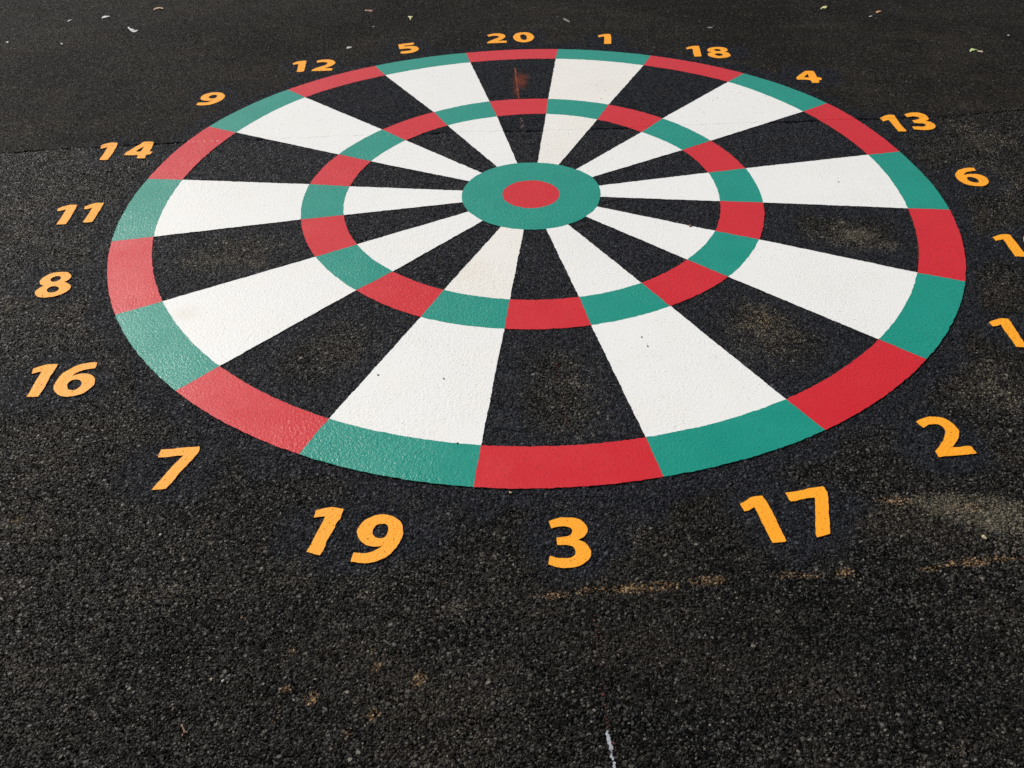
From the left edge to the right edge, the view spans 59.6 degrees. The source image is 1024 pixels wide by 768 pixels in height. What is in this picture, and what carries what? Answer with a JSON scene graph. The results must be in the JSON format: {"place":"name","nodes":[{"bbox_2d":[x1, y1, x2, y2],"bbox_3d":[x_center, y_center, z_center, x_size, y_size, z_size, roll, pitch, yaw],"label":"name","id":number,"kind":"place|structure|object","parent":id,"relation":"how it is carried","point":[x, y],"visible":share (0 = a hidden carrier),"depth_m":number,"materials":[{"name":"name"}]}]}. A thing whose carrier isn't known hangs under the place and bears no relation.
{"place":"outdoors","nodes":[
{"label":"outdoors","id":0,"kind":"place"},
{"bbox_2d":[0,0,1023,767],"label":"ground","id":1,"kind":"structure","parent":0,"point":[880,624],"depth_m":2.09,"materials":[{"name":"black asphalt"}]},
{"bbox_2d":[35,272,71,297],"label":"painted number","id":2,"kind":"object","parent":1,"relation":"on","point":[61,284],"visible":1,"depth_m":2.91,"materials":[{"name":"orange paint"}]},
{"bbox_2d":[26,362,97,397],"bbox_3d":[-1.280,-0.011,2.542,0.203,0.005,0.152,-1,40,0],"label":"painted number","id":3,"kind":"object","parent":1,"relation":"on","point":[64,379],"visible":1,"depth_m":2.54,"materials":[{"name":"orange paint"}]},
{"bbox_2d":[56,203,103,224],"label":"painted number","id":4,"kind":"object","parent":1,"relation":"on","point":[95,208],"visible":1,"depth_m":3.28,"materials":[{"name":"orange paint"}]},
{"bbox_2d":[99,141,153,160],"bbox_3d":[-1.584,-0.954,3.663,0.234,0.005,0.161,-1,40,0],"label":"painted number","id":5,"kind":"object","parent":1,"relation":"on","point":[111,147],"visible":1,"depth_m":3.66,"materials":[{"name":"orange paint"}]},
{"bbox_2d":[152,446,199,490],"bbox_3d":[-0.858,0.213,2.266,0.102,0.005,0.152,-1,40,0],"label":"painted number","id":6,"kind":"object","parent":1,"relation":"on","point":[187,455],"visible":1,"depth_m":2.28,"materials":[{"name":"orange paint"}]},
{"bbox_2d":[196,92,224,105],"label":"painted number","id":7,"kind":"object","parent":1,"relation":"on","point":[218,98],"visible":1,"depth_m":4.05,"materials":[{"name":"orange paint"}]},
{"bbox_2d":[293,59,334,71],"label":"painted number","id":8,"kind":"object","parent":1,"relation":"on","point":[301,66],"visible":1,"depth_m":4.34,"materials":[{"name":"orange paint"}]},
{"bbox_2d":[307,507,402,563],"bbox_3d":[-0.370,0.354,2.087,0.228,0.005,0.150,6,41,9],"label":"painted number","id":9,"kind":"object","parent":1,"relation":"on","point":[388,543],"visible":1,"depth_m":2.08,"materials":[{"name":"orange paint"}]},
{"bbox_2d":[398,43,418,53],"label":"painted number","id":10,"kind":"object","parent":1,"relation":"on","point":[413,48],"visible":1,"depth_m":4.50,"materials":[{"name":"orange paint"}]},
{"bbox_2d":[487,32,533,43],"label":"painted number","id":11,"kind":"object","parent":1,"relation":"on","point":[517,38],"visible":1,"depth_m":4.59,"materials":[{"name":"orange paint"}]},
{"bbox_2d":[107,49,965,489],"bbox_3d":[0.071,-0.705,3.326,2.989,0.006,2.978,-1,40,0],"label":"dartboard","id":12,"kind":"object","parent":1,"relation":"on","point":[421,395],"visible":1,"depth_m":2.94,"materials":[{"name":"multicoloured paint"}]},
{"bbox_2d":[548,517,590,568],"bbox_3d":[0.130,0.365,2.061,0.099,0.005,0.149,-1,40,0],"label":"painted number","id":13,"kind":"object","parent":1,"relation":"on","point":[582,555],"visible":1,"depth_m":2.06,"materials":[{"name":"orange paint"}]},
{"bbox_2d":[598,34,610,43],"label":"painted number","id":14,"kind":"object","parent":1,"relation":"on","point":[607,38],"visible":1,"depth_m":4.56,"materials":[{"name":"orange paint"}]},
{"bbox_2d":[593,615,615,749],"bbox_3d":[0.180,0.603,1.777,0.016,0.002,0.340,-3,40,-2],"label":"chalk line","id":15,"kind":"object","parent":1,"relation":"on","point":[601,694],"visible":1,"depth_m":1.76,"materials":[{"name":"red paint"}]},
{"bbox_2d":[605,731,615,767],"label":"chalk line","id":16,"kind":"object","parent":1,"relation":"on","point":[609,744],"visible":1,"depth_m":1.68,"materials":[{"name":"white paint"}]},
{"bbox_2d":[686,46,729,57],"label":"painted number","id":17,"kind":"object","parent":1,"relation":"on","point":[711,50],"visible":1,"depth_m":4.39,"materials":[{"name":"orange paint"}]},
{"bbox_2d":[740,486,829,543],"bbox_3d":[0.664,0.311,2.111,0.221,0.005,0.148,-7,41,-7],"label":"painted number","id":18,"kind":"object","parent":1,"relation":"on","point":[768,520],"visible":1,"depth_m":2.12,"materials":[{"name":"orange paint"}]},
{"bbox_2d":[796,71,821,82],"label":"painted number","id":19,"kind":"object","parent":1,"relation":"on","point":[812,77],"visible":1,"depth_m":4.12,"materials":[{"name":"orange paint"}]},
{"bbox_2d":[880,112,935,131],"bbox_3d":[1.657,-1.096,3.745,0.204,0.005,0.182,-1,40,0],"label":"painted number","id":20,"kind":"object","parent":1,"relation":"on","point":[898,126],"visible":1,"depth_m":3.75,"materials":[{"name":"orange paint"}]},
{"bbox_2d":[916,416,976,457],"bbox_3d":[1.115,0.134,2.307,0.101,0.005,0.147,-5,40,-4],"label":"painted number","id":21,"kind":"object","parent":1,"relation":"on","point":[945,448],"visible":1,"depth_m":2.29,"materials":[{"name":"orange paint"}]},
{"bbox_2d":[955,168,988,186],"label":"painted number","id":22,"kind":"object","parent":1,"relation":"on","point":[961,177],"visible":1,"depth_m":3.36,"materials":[{"name":"orange paint"}]},
{"bbox_2d":[989,318,1023,347],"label":"painted number","id":23,"kind":"object","parent":1,"relation":"on","point":[1010,331],"visible":1,"depth_m":2.64,"materials":[{"name":"orange paint"}]},
{"bbox_2d":[992,234,1023,256],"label":"painted number","id":24,"kind":"object","parent":1,"relation":"on","point":[1012,245],"visible":1,"depth_m":3.00,"materials":[{"name":"orange paint"}]}
]}

